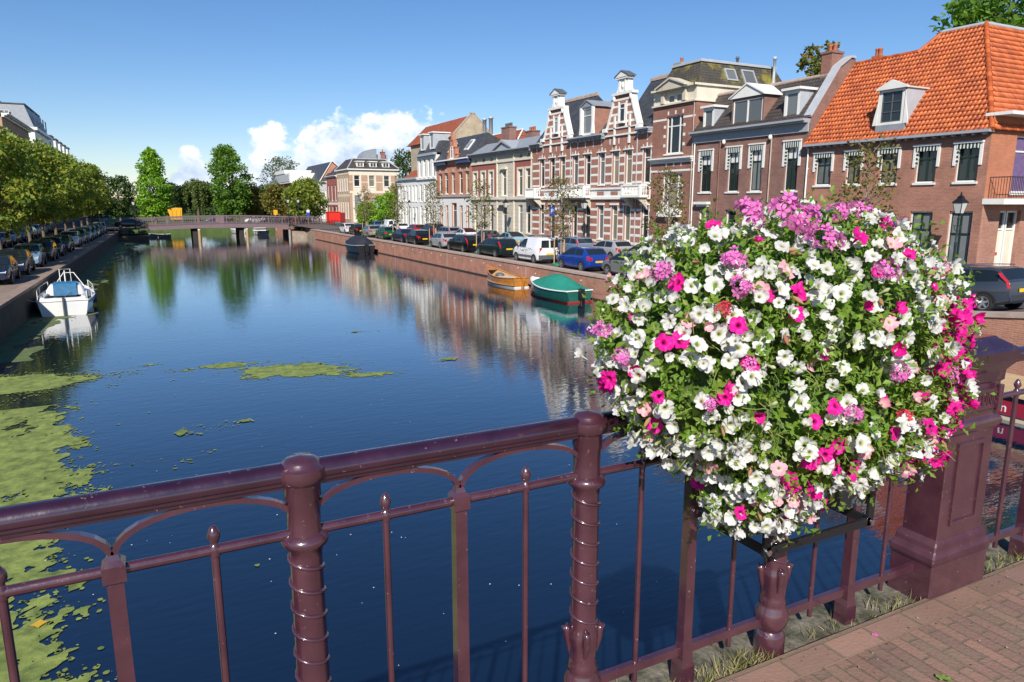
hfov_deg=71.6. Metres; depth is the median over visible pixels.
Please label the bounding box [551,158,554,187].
window
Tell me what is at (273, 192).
broadleaf tree
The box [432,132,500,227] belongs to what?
brick house
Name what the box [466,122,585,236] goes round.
stone house
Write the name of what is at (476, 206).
window
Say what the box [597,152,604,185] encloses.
window
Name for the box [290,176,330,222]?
broadleaf tree
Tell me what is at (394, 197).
garden tree
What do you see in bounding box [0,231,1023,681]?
canal water
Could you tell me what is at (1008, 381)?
tour boat
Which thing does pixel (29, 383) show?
duckweed
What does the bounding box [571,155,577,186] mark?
window
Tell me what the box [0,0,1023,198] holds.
sky
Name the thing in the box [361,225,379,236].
parked car
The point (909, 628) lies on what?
plant litter
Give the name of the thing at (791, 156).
window
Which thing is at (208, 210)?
wood
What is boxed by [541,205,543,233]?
window
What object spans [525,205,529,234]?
window
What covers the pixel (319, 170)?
gabled house
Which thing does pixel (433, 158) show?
window
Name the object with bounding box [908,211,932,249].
window
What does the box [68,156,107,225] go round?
linden tree
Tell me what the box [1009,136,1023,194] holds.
window
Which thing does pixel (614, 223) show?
window
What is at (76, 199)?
linden tree
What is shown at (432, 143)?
white house
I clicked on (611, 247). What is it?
parked car
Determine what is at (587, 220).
door
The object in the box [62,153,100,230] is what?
linden tree
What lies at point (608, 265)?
parked car
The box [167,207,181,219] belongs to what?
skip container
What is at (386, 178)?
window
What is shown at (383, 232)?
parked car
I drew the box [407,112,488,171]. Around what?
gabled house
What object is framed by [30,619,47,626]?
floating leaf
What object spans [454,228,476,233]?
parked car
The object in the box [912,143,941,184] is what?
window
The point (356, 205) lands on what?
window
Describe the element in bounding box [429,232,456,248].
parked car
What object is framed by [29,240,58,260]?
parked car
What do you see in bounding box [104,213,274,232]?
bank
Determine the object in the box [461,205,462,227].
window
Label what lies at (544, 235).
parked car
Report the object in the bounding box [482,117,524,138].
house
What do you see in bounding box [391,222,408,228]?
parked car
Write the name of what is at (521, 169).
window
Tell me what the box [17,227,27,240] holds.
parked car
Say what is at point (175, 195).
broadleaf tree
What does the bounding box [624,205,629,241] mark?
window
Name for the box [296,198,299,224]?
street lamp
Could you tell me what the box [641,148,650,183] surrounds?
window
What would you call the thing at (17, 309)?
quay wall
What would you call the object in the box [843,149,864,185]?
window
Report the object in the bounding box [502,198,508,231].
street lamp
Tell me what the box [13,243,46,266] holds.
parked car
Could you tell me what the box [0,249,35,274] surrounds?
parked car
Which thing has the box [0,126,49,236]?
linden tree
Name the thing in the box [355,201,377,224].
garden tree
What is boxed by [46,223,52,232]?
parked car
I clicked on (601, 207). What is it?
window
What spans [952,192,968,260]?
street lamp
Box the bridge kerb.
[609,536,1022,681]
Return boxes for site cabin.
[326,212,344,223]
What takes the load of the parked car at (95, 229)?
on the quay pavement at (6, 287)
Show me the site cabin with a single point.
(338, 216)
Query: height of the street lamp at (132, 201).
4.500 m
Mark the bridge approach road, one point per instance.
(319, 226)
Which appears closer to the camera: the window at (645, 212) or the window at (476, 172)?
the window at (645, 212)
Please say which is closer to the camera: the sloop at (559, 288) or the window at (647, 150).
the sloop at (559, 288)
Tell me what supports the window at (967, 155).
in the brick house at (945, 108)
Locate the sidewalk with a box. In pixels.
[52,216,85,225]
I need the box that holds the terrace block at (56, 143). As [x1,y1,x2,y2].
[49,135,71,220]
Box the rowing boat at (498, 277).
[487,264,528,288]
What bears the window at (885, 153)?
in the brick house at (945, 108)
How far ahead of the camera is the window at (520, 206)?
72.45 m
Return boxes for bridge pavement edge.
[714,560,1023,681]
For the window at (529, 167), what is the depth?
70.24 m
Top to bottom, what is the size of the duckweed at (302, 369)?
0.001 m
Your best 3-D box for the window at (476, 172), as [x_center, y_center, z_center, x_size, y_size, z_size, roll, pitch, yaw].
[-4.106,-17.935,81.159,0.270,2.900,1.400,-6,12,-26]
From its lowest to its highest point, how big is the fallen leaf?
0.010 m
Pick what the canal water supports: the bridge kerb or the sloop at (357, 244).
the sloop at (357, 244)
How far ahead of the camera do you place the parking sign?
51.42 m
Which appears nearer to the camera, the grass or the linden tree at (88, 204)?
the grass
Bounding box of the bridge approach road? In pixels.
[52,222,358,230]
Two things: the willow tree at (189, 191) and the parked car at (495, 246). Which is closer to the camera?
the parked car at (495, 246)
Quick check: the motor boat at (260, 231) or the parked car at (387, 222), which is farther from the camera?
the motor boat at (260, 231)
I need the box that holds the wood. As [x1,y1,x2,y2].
[83,189,246,217]
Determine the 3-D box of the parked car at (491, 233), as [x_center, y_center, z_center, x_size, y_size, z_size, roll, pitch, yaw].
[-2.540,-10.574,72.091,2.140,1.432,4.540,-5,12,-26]
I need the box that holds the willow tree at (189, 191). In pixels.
[177,178,215,221]
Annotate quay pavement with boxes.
[0,216,115,296]
[283,222,1023,311]
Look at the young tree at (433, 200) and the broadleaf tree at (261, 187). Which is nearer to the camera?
the young tree at (433, 200)
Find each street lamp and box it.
[131,199,136,228]
[286,197,289,224]
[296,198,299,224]
[407,200,410,225]
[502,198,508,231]
[580,197,587,236]
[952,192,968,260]
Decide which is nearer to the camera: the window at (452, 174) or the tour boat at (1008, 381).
the tour boat at (1008, 381)
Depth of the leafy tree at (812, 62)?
60.03 m
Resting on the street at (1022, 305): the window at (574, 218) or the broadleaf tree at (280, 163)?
the broadleaf tree at (280, 163)
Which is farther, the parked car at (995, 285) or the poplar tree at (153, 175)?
the poplar tree at (153, 175)
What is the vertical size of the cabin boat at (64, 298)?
2.362 m
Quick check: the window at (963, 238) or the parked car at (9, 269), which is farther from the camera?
the parked car at (9, 269)
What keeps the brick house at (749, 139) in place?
on the sidewalk
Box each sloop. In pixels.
[344,235,374,253]
[530,274,592,303]
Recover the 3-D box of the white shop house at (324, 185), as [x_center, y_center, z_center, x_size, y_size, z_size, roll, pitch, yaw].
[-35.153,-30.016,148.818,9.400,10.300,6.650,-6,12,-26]
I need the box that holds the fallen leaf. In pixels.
[936,674,951,681]
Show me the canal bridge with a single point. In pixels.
(220, 222)
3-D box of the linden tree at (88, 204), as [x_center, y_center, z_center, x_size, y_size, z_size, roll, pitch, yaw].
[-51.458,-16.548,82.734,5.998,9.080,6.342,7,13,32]
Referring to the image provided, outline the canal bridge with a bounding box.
[136,215,321,238]
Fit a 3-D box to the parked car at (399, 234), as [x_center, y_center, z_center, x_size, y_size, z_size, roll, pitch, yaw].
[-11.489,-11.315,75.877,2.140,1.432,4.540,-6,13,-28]
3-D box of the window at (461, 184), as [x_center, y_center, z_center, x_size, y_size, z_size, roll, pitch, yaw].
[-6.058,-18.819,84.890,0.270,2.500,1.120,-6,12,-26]
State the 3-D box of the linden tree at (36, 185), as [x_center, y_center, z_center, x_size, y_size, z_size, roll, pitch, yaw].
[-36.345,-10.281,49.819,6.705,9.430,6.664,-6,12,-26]
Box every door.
[453,203,456,226]
[503,206,506,231]
[552,205,554,237]
[585,206,589,237]
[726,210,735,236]
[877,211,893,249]
[993,211,1005,264]
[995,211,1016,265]
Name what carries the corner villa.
on the ground
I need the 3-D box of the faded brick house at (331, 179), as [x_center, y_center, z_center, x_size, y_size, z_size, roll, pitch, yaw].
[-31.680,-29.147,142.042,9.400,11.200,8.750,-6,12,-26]
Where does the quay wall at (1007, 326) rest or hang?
on the ground
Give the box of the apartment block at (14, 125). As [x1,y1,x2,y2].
[0,111,34,224]
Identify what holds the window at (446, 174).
in the brick house at (452, 163)
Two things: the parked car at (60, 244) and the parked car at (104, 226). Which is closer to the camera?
the parked car at (60, 244)
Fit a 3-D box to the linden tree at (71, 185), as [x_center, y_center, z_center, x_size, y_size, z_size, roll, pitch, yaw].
[-41.800,-12.823,62.601,6.355,9.509,6.205,8,14,35]
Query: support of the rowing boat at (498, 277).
on the canal water
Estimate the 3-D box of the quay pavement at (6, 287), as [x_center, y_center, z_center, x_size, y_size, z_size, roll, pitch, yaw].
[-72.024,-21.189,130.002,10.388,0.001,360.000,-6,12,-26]
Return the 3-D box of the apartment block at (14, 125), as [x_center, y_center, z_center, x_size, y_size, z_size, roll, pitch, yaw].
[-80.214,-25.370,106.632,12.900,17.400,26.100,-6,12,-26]
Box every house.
[306,160,337,220]
[319,173,329,221]
[324,167,337,211]
[395,170,418,225]
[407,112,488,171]
[414,131,450,223]
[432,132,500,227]
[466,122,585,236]
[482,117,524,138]
[524,57,684,245]
[648,56,781,259]
[688,43,856,252]
[802,21,1023,276]
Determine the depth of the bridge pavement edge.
3.06 m
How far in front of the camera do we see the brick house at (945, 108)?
34.62 m
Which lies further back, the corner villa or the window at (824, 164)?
the corner villa
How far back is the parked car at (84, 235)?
72.52 m
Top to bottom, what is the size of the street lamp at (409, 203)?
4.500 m
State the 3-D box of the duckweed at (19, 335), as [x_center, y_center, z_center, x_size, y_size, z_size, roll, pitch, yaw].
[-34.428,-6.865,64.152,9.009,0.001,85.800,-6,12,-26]
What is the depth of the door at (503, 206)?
75.82 m
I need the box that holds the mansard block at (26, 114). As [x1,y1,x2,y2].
[0,101,58,223]
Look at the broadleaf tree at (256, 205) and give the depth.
145.70 m
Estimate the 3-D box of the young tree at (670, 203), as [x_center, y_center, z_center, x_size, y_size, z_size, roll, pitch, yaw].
[8.212,-6.183,37.661,2.876,6.060,2.829,-6,12,-26]
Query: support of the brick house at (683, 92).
on the ground
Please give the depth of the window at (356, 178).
128.59 m
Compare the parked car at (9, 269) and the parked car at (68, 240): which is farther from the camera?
the parked car at (68, 240)
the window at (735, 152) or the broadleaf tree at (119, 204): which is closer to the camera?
the window at (735, 152)
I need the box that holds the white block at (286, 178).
[271,170,324,218]
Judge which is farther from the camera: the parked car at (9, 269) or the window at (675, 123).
the window at (675, 123)
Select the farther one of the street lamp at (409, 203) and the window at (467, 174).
the street lamp at (409, 203)
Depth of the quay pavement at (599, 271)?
51.06 m
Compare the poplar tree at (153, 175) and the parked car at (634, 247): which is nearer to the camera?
the parked car at (634, 247)
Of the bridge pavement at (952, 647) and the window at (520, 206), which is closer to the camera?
the bridge pavement at (952, 647)
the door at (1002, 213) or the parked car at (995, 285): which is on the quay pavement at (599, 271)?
the parked car at (995, 285)
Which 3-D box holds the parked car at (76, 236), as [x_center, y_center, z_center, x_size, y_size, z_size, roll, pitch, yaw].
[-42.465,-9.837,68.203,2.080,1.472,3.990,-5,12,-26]
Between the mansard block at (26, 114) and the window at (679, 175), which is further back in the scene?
the mansard block at (26, 114)
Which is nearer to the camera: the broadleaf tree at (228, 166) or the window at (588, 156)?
the window at (588, 156)
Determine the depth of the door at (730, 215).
46.55 m
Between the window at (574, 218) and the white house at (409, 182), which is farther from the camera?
the white house at (409, 182)
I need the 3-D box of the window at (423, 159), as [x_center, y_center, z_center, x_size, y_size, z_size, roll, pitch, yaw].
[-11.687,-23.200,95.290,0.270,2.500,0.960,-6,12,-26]
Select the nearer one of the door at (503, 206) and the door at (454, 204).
the door at (503, 206)
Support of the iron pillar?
on the bridge kerb
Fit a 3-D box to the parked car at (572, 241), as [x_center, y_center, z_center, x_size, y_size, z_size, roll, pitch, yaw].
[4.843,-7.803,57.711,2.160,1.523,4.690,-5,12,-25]
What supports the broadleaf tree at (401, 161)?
on the sidewalk
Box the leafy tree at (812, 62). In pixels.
[796,39,844,76]
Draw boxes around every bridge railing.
[0,407,913,681]
[986,345,1023,557]
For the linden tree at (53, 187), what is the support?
on the quay pavement at (6, 287)
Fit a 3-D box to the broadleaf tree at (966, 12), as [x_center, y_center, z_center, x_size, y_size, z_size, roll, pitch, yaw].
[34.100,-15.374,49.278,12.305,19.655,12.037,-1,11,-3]
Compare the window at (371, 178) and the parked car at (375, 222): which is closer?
the parked car at (375, 222)
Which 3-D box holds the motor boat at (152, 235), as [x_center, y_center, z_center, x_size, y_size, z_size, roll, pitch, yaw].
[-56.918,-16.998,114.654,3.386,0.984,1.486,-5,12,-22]
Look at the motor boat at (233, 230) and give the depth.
128.12 m
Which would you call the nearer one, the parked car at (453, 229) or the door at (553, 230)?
the door at (553, 230)
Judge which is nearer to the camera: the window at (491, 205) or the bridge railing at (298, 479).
the bridge railing at (298, 479)
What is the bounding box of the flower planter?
[572,185,995,557]
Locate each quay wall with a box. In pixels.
[0,230,127,341]
[245,218,1023,375]
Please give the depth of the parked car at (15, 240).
71.31 m
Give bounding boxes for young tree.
[355,186,378,235]
[384,183,407,240]
[419,181,447,245]
[464,177,496,253]
[539,174,582,265]
[641,166,693,251]
[825,134,902,249]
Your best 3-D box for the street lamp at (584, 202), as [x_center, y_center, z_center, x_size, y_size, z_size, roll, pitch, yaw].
[5.985,-9.728,59.185,0.640,4.500,0.480,-6,12,-26]
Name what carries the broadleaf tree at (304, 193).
on the quay pavement at (599, 271)
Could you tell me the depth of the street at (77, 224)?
124.08 m
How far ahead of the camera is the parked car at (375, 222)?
104.87 m
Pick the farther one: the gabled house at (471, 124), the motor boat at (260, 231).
the motor boat at (260, 231)
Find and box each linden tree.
[0,126,47,249]
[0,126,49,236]
[9,137,67,241]
[30,142,84,236]
[36,143,92,234]
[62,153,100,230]
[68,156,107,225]
[73,162,103,228]
[82,163,112,224]
[92,174,111,218]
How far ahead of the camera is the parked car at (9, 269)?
37.16 m
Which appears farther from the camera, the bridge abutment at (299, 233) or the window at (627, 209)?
the bridge abutment at (299, 233)
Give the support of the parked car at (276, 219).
on the bank
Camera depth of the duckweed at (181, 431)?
18.34 m
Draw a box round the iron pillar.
[887,331,1021,600]
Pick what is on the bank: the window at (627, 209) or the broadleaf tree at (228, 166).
the broadleaf tree at (228, 166)
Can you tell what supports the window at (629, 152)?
in the brick house at (596, 148)
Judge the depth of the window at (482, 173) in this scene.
79.49 m
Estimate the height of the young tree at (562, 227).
6.047 m
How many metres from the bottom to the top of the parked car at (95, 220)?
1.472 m
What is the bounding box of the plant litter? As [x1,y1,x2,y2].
[726,565,1022,681]
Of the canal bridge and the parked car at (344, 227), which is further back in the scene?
the canal bridge
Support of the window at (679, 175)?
in the brick house at (683, 92)
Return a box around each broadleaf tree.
[88,176,108,218]
[102,174,138,220]
[156,182,190,220]
[204,143,256,221]
[233,182,264,215]
[257,156,299,184]
[257,183,281,217]
[257,183,291,222]
[281,181,320,221]
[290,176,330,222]
[390,148,410,196]
[928,0,1023,33]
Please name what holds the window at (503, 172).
in the stone house at (504, 165)
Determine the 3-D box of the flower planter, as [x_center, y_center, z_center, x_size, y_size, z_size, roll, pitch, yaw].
[0.972,0.130,2.477,1.725,1.317,0.978,-6,12,-26]
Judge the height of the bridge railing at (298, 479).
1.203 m
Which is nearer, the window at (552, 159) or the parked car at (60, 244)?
the parked car at (60, 244)
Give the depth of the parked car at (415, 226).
89.17 m
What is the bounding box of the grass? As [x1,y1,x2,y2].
[616,546,1023,681]
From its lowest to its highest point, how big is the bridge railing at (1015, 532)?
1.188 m
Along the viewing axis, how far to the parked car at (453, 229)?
79.68 m
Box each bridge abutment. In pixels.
[118,233,149,241]
[283,229,314,238]
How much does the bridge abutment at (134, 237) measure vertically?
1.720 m
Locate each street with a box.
[3,215,105,248]
[264,217,1023,306]
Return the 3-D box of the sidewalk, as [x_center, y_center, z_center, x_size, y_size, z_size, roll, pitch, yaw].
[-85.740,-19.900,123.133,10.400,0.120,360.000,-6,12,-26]
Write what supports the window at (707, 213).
in the brick house at (749, 139)
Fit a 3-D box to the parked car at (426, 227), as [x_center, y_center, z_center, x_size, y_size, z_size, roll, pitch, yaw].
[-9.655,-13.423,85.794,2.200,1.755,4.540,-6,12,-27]
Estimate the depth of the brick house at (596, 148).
59.15 m
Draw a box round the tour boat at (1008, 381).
[997,373,1023,424]
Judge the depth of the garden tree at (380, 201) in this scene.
109.16 m
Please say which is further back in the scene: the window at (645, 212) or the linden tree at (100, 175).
the linden tree at (100, 175)
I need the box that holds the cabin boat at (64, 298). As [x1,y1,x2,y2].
[34,270,97,316]
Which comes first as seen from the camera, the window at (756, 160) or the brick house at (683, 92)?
the window at (756, 160)
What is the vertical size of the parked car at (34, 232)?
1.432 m
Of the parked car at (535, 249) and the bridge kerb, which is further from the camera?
the parked car at (535, 249)
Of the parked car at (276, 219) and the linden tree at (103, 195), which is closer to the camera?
the linden tree at (103, 195)
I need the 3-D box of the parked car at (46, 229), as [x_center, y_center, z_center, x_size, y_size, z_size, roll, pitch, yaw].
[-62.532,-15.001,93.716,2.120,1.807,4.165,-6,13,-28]
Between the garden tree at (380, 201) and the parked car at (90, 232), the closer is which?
the parked car at (90, 232)
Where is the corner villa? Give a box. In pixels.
[334,149,400,222]
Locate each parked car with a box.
[0,229,21,243]
[0,232,12,247]
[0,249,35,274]
[0,255,20,283]
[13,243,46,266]
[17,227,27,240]
[21,226,37,238]
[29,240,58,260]
[30,224,41,236]
[32,222,47,234]
[40,237,65,255]
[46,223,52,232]
[49,235,74,251]
[60,231,82,246]
[68,229,88,243]
[75,226,94,240]
[81,226,97,238]
[85,225,101,236]
[89,223,103,234]
[90,219,101,221]
[94,222,107,232]
[115,218,148,227]
[264,217,284,222]
[339,223,354,233]
[349,224,364,234]
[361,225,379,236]
[368,221,382,225]
[375,226,395,239]
[380,219,397,226]
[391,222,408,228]
[391,228,412,242]
[406,230,431,244]
[407,224,423,229]
[420,223,443,235]
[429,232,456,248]
[437,226,459,232]
[447,233,480,251]
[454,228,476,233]
[476,237,517,256]
[477,230,500,238]
[498,232,524,244]
[513,236,558,263]
[520,234,550,241]
[557,246,608,270]
[558,236,593,251]
[593,239,632,257]
[601,251,659,274]
[622,243,676,256]
[918,263,1023,310]
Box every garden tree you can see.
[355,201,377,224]
[370,192,398,220]
[386,186,397,215]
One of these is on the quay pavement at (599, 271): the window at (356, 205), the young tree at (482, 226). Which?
the young tree at (482, 226)
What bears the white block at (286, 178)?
on the sidewalk
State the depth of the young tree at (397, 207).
78.10 m
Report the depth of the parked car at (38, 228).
87.86 m
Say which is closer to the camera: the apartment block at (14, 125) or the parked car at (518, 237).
the parked car at (518, 237)
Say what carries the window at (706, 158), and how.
in the brick house at (749, 139)
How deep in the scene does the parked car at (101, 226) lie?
92.45 m
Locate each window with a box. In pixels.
[354,176,359,186]
[355,195,360,214]
[369,176,374,186]
[384,176,388,186]
[423,159,425,177]
[432,157,434,176]
[440,175,442,194]
[445,174,447,194]
[451,174,454,194]
[460,173,462,193]
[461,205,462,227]
[466,172,468,193]
[467,205,468,227]
[472,171,477,196]
[475,206,477,229]
[480,170,485,196]
[488,169,493,196]
[491,205,492,229]
[501,169,506,196]
[517,167,523,196]
[519,205,522,233]
[524,166,530,195]
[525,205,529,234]
[539,159,544,187]
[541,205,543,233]
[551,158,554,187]
[559,157,564,186]
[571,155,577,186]
[573,205,576,235]
[583,154,590,185]
[596,205,603,239]
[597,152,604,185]
[611,151,618,184]
[612,205,617,238]
[623,150,631,184]
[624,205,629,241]
[639,205,648,242]
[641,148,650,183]
[659,173,681,211]
[663,115,682,155]
[697,148,713,193]
[699,209,708,237]
[724,145,742,192]
[746,142,765,192]
[781,139,801,192]
[812,151,834,186]
[816,211,825,241]
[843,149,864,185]
[876,146,902,185]
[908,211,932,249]
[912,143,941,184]
[945,211,972,264]
[952,140,984,183]
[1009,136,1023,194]
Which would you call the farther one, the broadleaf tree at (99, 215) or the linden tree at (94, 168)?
the broadleaf tree at (99, 215)
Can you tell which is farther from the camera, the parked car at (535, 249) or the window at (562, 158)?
the window at (562, 158)
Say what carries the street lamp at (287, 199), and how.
on the bridge approach road
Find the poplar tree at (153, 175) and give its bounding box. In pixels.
[134,146,173,222]
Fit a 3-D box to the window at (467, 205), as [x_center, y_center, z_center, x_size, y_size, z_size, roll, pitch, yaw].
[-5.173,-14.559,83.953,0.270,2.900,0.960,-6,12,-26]
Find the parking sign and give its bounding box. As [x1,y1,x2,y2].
[549,204,554,236]
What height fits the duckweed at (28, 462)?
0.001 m
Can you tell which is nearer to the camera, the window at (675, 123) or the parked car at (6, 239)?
the window at (675, 123)
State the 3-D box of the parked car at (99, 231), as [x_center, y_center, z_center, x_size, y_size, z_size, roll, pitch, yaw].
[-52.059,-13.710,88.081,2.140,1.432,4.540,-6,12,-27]
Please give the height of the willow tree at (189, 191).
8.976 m
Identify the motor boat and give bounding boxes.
[149,233,170,237]
[230,228,245,233]
[252,228,268,234]
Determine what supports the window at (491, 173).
in the stone house at (504, 165)
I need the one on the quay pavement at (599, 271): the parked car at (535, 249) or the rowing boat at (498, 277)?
the parked car at (535, 249)
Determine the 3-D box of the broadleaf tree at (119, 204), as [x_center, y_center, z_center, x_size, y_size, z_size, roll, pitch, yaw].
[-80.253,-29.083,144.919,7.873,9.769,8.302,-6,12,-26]
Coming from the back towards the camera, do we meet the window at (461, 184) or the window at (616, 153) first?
the window at (461, 184)
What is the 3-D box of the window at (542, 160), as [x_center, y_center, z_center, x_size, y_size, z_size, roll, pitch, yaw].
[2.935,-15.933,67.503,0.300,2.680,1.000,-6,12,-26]
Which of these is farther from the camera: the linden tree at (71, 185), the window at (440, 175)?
the window at (440, 175)
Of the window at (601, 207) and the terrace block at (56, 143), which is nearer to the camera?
the window at (601, 207)
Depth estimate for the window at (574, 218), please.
63.38 m
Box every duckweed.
[0,242,147,362]
[0,358,178,405]
[0,402,259,681]
[134,340,415,380]
[174,330,457,434]
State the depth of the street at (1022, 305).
25.09 m
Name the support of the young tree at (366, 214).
on the quay pavement at (599, 271)
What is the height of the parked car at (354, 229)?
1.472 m
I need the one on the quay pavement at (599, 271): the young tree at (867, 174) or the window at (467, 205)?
the young tree at (867, 174)
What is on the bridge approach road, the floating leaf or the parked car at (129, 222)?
the parked car at (129, 222)
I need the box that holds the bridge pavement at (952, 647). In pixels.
[793,584,1023,681]
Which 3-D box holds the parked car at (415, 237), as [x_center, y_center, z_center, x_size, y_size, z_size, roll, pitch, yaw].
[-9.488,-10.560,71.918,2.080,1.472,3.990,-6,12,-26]
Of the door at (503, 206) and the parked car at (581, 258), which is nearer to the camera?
the parked car at (581, 258)
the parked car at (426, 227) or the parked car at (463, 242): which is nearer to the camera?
the parked car at (463, 242)
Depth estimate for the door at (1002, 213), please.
33.64 m

